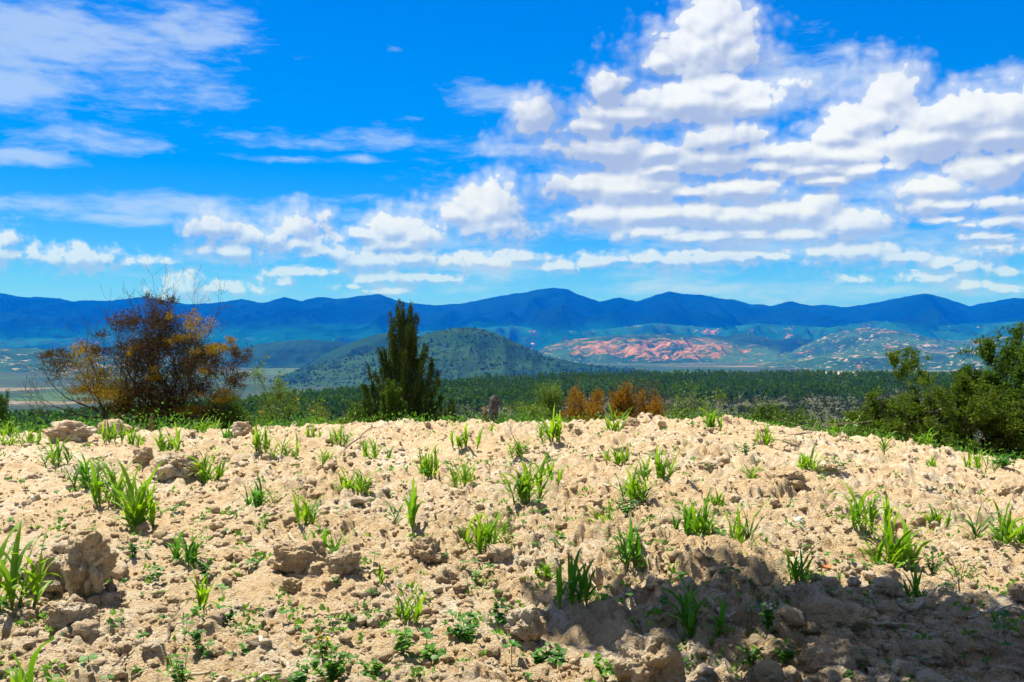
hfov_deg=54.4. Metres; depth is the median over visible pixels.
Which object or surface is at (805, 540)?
soil clod
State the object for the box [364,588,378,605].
bean seedling
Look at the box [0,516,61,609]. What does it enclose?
maize plant
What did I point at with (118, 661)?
twig
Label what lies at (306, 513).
maize plant
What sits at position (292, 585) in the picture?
soil clod
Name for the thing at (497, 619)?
bean seedling
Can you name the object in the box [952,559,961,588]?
twig
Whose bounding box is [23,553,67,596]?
soil clod
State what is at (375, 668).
broadleaf weed
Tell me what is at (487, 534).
maize plant
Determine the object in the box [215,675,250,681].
dry stalk
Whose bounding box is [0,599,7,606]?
bean seedling
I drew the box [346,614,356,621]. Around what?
bean seedling
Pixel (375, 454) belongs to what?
maize plant
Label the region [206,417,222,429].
maize plant
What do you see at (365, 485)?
maize plant
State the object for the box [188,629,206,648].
broadleaf weed
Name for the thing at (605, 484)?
dry stalk
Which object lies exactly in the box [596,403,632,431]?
maize plant
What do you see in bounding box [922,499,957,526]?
maize plant
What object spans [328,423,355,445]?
maize plant
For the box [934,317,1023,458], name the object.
leafy tree
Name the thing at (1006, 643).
bean seedling
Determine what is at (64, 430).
soil clod
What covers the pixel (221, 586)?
bean seedling
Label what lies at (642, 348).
red hill
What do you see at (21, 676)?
maize plant
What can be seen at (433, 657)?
bean seedling
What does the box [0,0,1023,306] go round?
sky
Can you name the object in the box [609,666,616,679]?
bean seedling
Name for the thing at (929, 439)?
maize plant
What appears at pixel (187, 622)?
bean seedling
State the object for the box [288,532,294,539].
dry stalk
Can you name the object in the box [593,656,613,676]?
broadleaf weed
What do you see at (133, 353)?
dead bush
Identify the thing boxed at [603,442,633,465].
maize plant
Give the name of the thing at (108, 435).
maize plant
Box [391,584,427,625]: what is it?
maize plant
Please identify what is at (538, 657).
broadleaf weed
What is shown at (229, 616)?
broadleaf weed
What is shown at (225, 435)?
maize plant
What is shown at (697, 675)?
dry stalk
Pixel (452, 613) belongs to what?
bean seedling
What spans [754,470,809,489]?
soil clod
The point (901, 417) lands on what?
feathery tree
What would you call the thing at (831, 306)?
peaks
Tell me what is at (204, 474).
maize plant
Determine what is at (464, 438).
maize plant
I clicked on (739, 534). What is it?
maize plant
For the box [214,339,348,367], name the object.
wooded ridge
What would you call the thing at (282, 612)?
bean seedling
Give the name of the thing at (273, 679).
maize plant
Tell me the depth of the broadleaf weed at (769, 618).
5.47 m
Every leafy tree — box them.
[923,367,1023,459]
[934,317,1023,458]
[987,344,1023,458]
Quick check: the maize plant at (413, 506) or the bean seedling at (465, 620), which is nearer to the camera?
the bean seedling at (465, 620)
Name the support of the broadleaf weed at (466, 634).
on the field
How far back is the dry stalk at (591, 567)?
6.64 m
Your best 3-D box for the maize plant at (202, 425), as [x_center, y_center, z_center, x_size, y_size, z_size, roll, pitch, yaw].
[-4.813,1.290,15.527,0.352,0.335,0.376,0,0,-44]
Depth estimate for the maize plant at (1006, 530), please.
8.71 m
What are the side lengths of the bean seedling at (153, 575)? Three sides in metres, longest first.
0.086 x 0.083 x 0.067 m
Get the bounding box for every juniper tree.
[0,390,12,431]
[361,299,453,421]
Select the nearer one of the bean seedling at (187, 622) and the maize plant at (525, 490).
the bean seedling at (187, 622)
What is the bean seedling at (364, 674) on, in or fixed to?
on the field
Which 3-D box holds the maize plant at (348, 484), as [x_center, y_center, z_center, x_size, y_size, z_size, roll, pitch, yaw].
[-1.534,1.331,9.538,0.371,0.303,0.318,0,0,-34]
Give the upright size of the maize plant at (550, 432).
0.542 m
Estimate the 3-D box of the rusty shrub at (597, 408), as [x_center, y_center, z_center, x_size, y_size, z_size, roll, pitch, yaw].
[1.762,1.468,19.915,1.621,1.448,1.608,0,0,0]
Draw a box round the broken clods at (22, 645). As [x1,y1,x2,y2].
[0,415,1023,681]
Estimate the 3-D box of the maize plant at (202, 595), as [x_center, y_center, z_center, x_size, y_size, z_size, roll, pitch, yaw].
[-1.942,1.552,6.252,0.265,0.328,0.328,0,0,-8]
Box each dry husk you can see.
[288,641,305,651]
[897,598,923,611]
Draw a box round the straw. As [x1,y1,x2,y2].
[2,431,1023,681]
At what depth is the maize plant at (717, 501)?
9.09 m
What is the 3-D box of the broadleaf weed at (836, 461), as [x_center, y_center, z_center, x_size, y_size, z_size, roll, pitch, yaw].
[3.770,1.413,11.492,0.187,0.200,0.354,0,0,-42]
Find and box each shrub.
[242,352,330,426]
[498,406,536,423]
[560,378,634,421]
[608,362,692,420]
[610,379,640,419]
[616,388,670,419]
[664,373,745,419]
[735,398,821,429]
[862,400,899,438]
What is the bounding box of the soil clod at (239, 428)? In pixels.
[230,421,254,437]
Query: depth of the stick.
12.83 m
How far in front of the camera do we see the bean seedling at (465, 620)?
5.51 m
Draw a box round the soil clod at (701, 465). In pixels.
[697,460,723,470]
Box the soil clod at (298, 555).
[267,538,327,573]
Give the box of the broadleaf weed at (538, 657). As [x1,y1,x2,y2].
[531,642,566,663]
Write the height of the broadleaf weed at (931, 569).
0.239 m
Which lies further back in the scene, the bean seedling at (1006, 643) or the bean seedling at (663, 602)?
the bean seedling at (663, 602)
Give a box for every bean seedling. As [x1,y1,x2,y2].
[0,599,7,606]
[79,653,97,663]
[101,674,113,678]
[132,665,143,675]
[135,631,149,641]
[149,565,163,578]
[150,572,162,582]
[181,620,193,630]
[190,645,204,656]
[202,650,209,657]
[208,672,219,677]
[215,583,228,591]
[238,643,249,654]
[245,558,257,565]
[279,610,291,621]
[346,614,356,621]
[355,671,369,676]
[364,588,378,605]
[419,627,432,644]
[431,652,447,663]
[444,609,456,621]
[457,616,468,625]
[462,611,477,618]
[471,570,479,585]
[471,576,479,584]
[492,616,502,621]
[502,639,520,665]
[524,672,534,681]
[554,655,567,665]
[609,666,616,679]
[616,597,624,602]
[659,596,668,605]
[677,572,684,578]
[726,566,740,572]
[745,605,760,617]
[801,575,815,579]
[845,670,853,678]
[940,581,954,589]
[958,653,968,667]
[981,656,992,664]
[992,623,1002,637]
[993,611,1007,621]
[997,609,1011,627]
[1000,641,1012,644]
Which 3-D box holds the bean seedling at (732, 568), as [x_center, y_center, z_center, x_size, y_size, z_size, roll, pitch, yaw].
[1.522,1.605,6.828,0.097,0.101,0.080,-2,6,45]
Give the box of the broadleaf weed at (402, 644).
[387,627,416,657]
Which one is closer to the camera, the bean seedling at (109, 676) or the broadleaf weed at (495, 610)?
the bean seedling at (109, 676)
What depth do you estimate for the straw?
6.05 m
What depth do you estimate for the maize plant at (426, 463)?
10.50 m
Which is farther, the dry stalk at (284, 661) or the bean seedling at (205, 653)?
the bean seedling at (205, 653)
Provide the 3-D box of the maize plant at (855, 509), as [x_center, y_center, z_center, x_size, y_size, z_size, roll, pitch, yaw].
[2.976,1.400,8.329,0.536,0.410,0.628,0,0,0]
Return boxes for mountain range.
[0,288,1023,353]
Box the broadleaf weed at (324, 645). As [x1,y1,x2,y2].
[315,632,331,663]
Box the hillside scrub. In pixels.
[266,327,654,387]
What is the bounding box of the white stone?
[794,516,805,524]
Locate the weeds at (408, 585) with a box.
[0,421,1023,681]
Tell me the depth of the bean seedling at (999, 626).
5.80 m
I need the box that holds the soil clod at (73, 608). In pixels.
[44,594,98,628]
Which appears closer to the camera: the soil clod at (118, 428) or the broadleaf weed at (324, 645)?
the broadleaf weed at (324, 645)
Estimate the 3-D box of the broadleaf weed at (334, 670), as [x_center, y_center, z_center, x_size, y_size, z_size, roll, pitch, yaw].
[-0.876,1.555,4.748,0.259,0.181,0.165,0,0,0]
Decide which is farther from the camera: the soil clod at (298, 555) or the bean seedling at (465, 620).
the soil clod at (298, 555)
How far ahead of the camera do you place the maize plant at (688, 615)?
5.57 m
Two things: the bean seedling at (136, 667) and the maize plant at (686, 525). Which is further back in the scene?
the maize plant at (686, 525)
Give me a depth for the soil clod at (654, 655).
4.67 m
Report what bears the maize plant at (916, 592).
on the field
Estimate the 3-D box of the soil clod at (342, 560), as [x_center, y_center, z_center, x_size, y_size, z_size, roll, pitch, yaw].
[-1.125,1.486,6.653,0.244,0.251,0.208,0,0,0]
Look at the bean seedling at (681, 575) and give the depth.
6.74 m
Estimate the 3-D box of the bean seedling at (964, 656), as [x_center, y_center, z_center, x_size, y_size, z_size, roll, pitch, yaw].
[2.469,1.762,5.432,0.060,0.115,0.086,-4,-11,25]
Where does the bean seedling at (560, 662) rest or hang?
on the field
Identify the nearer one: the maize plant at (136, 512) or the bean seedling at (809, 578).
the bean seedling at (809, 578)
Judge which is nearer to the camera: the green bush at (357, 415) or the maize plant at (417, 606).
the maize plant at (417, 606)
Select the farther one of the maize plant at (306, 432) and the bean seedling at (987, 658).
the maize plant at (306, 432)
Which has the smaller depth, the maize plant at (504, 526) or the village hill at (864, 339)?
the maize plant at (504, 526)
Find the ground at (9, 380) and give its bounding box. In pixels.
[0,355,993,450]
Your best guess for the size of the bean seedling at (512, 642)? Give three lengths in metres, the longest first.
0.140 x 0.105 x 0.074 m
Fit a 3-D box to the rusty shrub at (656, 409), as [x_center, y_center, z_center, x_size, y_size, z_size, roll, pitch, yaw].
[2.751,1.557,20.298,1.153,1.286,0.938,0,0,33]
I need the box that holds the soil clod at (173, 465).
[150,451,202,481]
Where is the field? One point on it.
(592, 630)
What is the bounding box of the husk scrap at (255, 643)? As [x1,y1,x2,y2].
[250,635,261,645]
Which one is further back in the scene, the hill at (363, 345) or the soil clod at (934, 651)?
the hill at (363, 345)
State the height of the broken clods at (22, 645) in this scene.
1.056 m
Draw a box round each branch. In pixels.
[738,417,871,446]
[966,598,1014,619]
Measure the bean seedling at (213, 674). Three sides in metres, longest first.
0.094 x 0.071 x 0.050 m
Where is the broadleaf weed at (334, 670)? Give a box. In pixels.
[302,645,355,681]
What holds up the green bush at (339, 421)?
on the field
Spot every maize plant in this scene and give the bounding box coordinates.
[0,418,21,435]
[0,422,43,446]
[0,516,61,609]
[4,639,85,681]
[33,430,79,467]
[53,448,123,490]
[84,456,139,508]
[97,417,127,443]
[99,455,178,534]
[120,429,144,445]
[151,419,194,451]
[166,529,208,566]
[180,445,232,484]
[184,560,223,610]
[190,414,210,432]
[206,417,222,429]
[216,421,236,438]
[232,473,288,507]
[232,671,281,681]
[246,420,275,452]
[263,431,300,460]
[287,492,324,525]
[299,423,322,437]
[303,525,352,553]
[315,448,337,464]
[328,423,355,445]
[332,465,360,491]
[345,469,379,495]
[359,437,392,458]
[376,560,386,584]
[379,500,405,522]
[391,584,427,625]
[401,472,423,528]
[409,444,439,479]
[443,455,478,487]
[449,422,484,449]
[453,507,520,554]
[493,446,561,504]
[496,513,514,533]
[502,429,531,458]
[530,405,568,442]
[533,450,565,485]
[534,556,553,578]
[555,546,601,609]
[584,498,618,527]
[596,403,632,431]
[598,515,646,567]
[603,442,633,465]
[608,456,660,502]
[630,443,683,481]
[653,573,729,638]
[670,500,710,536]
[672,489,725,536]
[699,402,725,428]
[707,488,723,506]
[715,500,769,543]
[739,460,766,478]
[753,420,779,445]
[772,541,823,582]
[796,442,825,471]
[824,419,848,436]
[828,479,898,533]
[853,502,935,572]
[874,428,895,454]
[899,558,928,598]
[912,426,938,444]
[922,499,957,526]
[925,456,936,466]
[946,495,1006,540]
[961,447,1002,472]
[969,498,1023,546]
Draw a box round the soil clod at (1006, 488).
[998,482,1023,496]
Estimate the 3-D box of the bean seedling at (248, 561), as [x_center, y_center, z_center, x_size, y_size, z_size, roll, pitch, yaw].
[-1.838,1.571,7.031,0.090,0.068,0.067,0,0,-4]
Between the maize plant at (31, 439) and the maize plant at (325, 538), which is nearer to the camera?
the maize plant at (325, 538)
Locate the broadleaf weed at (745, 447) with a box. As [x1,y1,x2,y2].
[732,442,755,453]
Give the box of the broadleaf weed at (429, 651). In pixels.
[418,642,437,659]
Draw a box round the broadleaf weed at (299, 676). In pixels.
[286,665,312,681]
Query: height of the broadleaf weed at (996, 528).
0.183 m
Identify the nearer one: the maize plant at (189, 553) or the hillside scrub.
the maize plant at (189, 553)
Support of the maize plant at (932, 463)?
on the field
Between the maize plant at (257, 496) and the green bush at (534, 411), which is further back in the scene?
the green bush at (534, 411)
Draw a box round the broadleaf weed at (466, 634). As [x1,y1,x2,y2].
[441,619,479,642]
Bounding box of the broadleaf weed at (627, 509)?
[611,495,646,517]
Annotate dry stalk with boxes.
[185,667,215,677]
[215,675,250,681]
[248,668,281,681]
[280,657,294,673]
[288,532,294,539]
[303,611,341,617]
[356,566,391,574]
[586,562,600,598]
[602,483,623,491]
[639,604,673,622]
[693,671,735,681]
[703,594,732,621]
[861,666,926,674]
[872,621,915,625]
[926,584,940,597]
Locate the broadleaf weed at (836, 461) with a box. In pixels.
[823,455,854,467]
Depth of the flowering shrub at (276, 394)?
20.80 m
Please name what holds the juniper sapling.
on the field
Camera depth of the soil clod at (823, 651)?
5.11 m
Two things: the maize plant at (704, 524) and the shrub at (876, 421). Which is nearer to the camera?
the maize plant at (704, 524)
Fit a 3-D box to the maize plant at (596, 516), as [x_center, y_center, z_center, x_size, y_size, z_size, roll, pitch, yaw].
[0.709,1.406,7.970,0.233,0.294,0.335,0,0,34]
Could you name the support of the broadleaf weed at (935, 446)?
on the field
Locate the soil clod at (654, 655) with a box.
[612,628,686,681]
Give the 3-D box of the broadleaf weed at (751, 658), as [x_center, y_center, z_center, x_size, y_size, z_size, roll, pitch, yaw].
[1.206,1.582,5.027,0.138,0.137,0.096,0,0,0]
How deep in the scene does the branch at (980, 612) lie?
6.37 m
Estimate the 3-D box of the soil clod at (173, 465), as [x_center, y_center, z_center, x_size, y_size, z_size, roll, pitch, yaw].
[-3.688,1.419,10.970,0.546,0.430,0.526,0,0,-33]
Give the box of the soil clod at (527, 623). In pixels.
[504,604,547,641]
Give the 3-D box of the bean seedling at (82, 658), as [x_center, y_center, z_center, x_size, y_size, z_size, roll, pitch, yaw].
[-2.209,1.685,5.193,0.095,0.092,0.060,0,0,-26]
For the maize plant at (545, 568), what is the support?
on the field
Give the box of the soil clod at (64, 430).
[41,420,97,442]
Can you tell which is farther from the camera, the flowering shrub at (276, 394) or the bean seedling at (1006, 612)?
the flowering shrub at (276, 394)
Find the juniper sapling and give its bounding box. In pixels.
[442,398,458,420]
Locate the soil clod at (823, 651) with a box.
[797,635,864,673]
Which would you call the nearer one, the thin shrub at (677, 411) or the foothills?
the thin shrub at (677, 411)
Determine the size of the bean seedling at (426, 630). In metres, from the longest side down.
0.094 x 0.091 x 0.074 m
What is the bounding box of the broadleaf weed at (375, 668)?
[356,658,385,675]
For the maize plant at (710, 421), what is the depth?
14.33 m
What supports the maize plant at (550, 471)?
on the field
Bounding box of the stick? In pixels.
[343,427,376,455]
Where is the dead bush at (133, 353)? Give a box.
[3,264,267,428]
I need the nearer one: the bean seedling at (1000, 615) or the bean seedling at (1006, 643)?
the bean seedling at (1006, 643)
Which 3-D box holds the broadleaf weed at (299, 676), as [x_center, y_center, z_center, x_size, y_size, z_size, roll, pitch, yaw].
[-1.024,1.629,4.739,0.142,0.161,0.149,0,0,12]
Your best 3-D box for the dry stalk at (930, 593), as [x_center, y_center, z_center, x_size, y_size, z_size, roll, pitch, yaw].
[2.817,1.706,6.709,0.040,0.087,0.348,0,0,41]
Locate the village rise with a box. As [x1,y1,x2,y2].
[754,348,1019,370]
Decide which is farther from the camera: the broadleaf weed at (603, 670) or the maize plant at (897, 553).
the maize plant at (897, 553)
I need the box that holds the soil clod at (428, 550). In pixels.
[405,536,449,564]
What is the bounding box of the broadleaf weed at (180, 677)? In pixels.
[164,645,194,681]
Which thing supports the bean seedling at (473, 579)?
on the field
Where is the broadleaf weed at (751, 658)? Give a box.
[736,643,764,665]
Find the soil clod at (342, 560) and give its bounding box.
[325,546,360,575]
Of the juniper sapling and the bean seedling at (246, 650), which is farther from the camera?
the juniper sapling
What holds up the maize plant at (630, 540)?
on the field
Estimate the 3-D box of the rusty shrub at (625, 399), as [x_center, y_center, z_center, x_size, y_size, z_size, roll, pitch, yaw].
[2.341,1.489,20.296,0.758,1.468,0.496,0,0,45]
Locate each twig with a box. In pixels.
[112,649,134,665]
[155,600,183,641]
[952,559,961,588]
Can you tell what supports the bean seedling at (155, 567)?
on the field
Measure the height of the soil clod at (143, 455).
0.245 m
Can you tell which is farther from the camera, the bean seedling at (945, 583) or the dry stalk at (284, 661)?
the bean seedling at (945, 583)
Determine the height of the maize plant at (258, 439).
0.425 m
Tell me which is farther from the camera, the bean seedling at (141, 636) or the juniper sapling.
the juniper sapling
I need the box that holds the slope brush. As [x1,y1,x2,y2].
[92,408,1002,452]
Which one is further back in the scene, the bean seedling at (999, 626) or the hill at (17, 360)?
the hill at (17, 360)
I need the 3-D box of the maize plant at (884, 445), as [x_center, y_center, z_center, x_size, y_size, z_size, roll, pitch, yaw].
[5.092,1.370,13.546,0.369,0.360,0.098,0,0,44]
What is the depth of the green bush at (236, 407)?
20.29 m
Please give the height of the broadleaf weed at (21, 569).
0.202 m
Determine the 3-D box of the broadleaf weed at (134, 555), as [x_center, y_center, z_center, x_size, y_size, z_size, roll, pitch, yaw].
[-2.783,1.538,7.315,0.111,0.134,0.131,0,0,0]
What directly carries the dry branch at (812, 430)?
on the field
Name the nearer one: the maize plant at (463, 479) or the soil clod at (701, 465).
the maize plant at (463, 479)
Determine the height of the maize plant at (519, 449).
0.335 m
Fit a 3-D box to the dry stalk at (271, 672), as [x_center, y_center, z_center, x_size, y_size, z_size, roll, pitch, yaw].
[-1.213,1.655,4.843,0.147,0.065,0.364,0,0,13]
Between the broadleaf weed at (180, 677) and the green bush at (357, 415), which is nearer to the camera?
the broadleaf weed at (180, 677)
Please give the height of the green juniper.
1.236 m
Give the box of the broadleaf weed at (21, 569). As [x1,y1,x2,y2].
[20,566,31,593]
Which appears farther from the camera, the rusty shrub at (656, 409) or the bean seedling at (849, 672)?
the rusty shrub at (656, 409)
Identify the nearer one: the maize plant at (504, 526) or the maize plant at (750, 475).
the maize plant at (504, 526)
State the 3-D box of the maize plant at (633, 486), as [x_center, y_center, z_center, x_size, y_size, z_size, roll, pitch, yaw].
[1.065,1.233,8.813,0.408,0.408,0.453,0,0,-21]
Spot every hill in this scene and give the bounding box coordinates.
[0,348,182,373]
[271,327,651,388]
[298,333,397,369]
[538,334,795,363]
[700,333,811,353]
[790,327,1023,358]
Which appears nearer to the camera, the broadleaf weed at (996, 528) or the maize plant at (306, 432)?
the broadleaf weed at (996, 528)
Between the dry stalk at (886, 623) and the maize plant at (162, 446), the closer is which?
the dry stalk at (886, 623)
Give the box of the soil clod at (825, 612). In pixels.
[801,595,869,631]
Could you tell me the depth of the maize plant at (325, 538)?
7.37 m
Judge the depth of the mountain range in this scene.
12233.11 m
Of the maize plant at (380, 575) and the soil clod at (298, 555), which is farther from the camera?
the soil clod at (298, 555)
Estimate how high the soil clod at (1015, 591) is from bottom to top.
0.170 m
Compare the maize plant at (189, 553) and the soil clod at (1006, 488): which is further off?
the soil clod at (1006, 488)
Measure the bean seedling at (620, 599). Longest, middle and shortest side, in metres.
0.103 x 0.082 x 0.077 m
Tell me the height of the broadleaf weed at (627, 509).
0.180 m
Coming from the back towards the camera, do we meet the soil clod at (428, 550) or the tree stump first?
the tree stump
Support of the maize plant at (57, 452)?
on the field
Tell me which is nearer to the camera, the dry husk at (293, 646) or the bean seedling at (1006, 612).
the dry husk at (293, 646)
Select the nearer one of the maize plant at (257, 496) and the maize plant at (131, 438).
the maize plant at (257, 496)
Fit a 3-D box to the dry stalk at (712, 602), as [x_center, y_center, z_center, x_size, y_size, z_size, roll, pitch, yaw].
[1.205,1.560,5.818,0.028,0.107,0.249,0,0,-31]
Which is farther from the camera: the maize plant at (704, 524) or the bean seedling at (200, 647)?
the maize plant at (704, 524)
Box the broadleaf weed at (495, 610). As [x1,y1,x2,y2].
[490,598,513,622]
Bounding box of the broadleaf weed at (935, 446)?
[913,436,938,448]
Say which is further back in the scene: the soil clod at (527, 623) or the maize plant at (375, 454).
the maize plant at (375, 454)
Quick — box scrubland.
[313,386,991,454]
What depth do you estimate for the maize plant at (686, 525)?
7.79 m
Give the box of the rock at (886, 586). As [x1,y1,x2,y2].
[870,577,899,595]
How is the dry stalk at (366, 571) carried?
on the field
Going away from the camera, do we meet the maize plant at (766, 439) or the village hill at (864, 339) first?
the maize plant at (766, 439)
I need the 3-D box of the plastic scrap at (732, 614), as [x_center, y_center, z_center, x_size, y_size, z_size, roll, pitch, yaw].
[1.243,1.581,5.774,0.069,0.061,0.140,0,0,-31]
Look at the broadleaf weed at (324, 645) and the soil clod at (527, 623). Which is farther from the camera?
the soil clod at (527, 623)
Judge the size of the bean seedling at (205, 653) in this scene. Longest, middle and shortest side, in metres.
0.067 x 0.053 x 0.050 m
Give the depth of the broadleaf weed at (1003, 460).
15.24 m
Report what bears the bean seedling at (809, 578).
on the field
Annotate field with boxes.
[0,412,1023,681]
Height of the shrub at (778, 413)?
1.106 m
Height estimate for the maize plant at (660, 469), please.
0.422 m
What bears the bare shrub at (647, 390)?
on the field
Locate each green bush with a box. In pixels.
[197,385,257,428]
[315,406,350,424]
[340,393,380,422]
[498,396,550,422]
[527,375,565,421]
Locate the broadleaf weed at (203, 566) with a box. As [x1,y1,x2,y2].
[191,556,213,577]
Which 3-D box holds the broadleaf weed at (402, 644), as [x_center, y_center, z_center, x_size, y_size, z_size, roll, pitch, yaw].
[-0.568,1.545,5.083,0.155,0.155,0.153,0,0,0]
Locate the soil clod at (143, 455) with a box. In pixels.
[132,446,153,464]
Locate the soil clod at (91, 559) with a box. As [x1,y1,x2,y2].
[63,529,118,597]
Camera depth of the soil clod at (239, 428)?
14.59 m
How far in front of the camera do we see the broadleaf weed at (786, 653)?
5.19 m
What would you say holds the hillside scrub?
on the conical hill at (469, 361)
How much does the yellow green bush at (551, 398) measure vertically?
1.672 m
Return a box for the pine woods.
[4,368,1016,433]
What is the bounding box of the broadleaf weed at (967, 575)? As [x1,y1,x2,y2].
[938,558,985,580]
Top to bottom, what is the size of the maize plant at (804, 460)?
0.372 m
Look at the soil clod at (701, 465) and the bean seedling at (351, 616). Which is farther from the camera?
the soil clod at (701, 465)
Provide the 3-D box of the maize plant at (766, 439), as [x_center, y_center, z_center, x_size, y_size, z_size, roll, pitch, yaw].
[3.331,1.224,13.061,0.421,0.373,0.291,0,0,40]
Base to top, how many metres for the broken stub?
0.384 m
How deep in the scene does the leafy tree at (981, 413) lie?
18.65 m
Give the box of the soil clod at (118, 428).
[97,419,132,437]
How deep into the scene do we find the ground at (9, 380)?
2818.26 m
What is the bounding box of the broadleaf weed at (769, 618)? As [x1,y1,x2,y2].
[757,600,777,630]
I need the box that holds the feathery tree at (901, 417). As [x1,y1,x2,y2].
[822,345,998,455]
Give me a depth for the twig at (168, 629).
5.85 m
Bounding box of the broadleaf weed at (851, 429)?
[844,415,859,438]
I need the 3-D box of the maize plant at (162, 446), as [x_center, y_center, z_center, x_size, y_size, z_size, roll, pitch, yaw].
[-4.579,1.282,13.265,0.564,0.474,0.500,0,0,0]
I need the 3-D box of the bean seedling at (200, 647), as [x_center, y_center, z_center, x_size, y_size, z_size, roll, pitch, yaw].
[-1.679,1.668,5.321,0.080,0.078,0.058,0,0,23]
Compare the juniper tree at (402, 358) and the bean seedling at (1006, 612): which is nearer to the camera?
the bean seedling at (1006, 612)
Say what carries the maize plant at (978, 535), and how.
on the field
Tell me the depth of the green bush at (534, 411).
19.91 m
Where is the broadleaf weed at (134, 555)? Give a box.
[126,542,141,558]
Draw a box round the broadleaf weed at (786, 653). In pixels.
[773,640,798,663]
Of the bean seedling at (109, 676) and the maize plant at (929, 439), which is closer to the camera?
the bean seedling at (109, 676)
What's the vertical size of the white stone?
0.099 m
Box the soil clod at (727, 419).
[722,416,731,424]
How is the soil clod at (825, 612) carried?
on the field
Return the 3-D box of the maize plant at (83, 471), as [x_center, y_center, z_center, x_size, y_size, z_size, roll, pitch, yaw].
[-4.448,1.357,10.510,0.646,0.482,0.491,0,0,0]
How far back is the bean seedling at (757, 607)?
5.72 m
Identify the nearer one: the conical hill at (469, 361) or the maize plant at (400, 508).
the maize plant at (400, 508)
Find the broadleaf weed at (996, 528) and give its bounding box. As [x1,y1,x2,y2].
[992,523,1003,539]
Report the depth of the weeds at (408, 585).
6.35 m
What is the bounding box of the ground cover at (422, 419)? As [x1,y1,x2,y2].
[0,383,1023,458]
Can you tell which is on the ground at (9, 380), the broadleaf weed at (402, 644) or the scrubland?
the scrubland
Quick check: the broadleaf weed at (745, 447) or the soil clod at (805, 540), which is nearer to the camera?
the soil clod at (805, 540)
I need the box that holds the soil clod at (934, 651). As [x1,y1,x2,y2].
[905,638,955,665]
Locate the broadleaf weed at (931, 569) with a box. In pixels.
[922,546,944,575]
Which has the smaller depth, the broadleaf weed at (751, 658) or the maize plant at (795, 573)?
the broadleaf weed at (751, 658)
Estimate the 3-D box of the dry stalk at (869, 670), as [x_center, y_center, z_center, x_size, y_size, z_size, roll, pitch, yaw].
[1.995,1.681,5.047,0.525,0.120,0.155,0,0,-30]
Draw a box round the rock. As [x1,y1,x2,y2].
[753,659,784,681]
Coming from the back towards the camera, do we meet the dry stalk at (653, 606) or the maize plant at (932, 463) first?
the maize plant at (932, 463)
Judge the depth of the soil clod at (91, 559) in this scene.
6.32 m
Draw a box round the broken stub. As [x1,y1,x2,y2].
[148,416,154,431]
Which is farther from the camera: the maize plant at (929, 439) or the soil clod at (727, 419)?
the maize plant at (929, 439)
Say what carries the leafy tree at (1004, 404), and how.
on the ground at (9, 380)
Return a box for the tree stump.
[483,395,499,423]
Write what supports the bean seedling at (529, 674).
on the field
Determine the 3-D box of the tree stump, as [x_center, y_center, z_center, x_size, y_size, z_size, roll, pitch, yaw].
[-0.379,1.323,18.188,0.291,0.682,0.205,0,0,-28]
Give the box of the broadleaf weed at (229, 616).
[222,606,234,623]
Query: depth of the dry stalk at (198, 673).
5.05 m
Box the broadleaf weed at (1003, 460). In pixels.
[985,450,1023,467]
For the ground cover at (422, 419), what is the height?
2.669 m
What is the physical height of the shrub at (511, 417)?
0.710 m
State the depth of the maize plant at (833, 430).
16.14 m
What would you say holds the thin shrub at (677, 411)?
on the field
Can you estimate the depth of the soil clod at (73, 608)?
5.80 m
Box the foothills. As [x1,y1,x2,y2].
[0,321,1023,355]
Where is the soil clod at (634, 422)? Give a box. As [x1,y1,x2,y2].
[623,417,640,428]
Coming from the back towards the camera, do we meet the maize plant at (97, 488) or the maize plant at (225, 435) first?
the maize plant at (225, 435)
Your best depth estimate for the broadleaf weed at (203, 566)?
6.91 m
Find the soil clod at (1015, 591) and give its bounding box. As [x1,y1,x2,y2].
[1006,582,1023,602]
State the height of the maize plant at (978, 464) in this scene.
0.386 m
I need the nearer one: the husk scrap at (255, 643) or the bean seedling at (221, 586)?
the husk scrap at (255, 643)
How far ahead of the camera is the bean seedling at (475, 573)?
6.59 m
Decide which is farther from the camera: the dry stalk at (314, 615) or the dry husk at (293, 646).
the dry stalk at (314, 615)
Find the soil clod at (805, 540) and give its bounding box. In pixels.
[797,536,814,547]
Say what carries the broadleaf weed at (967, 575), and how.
on the field
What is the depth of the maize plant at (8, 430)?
15.54 m
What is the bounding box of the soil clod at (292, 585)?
[278,577,302,594]

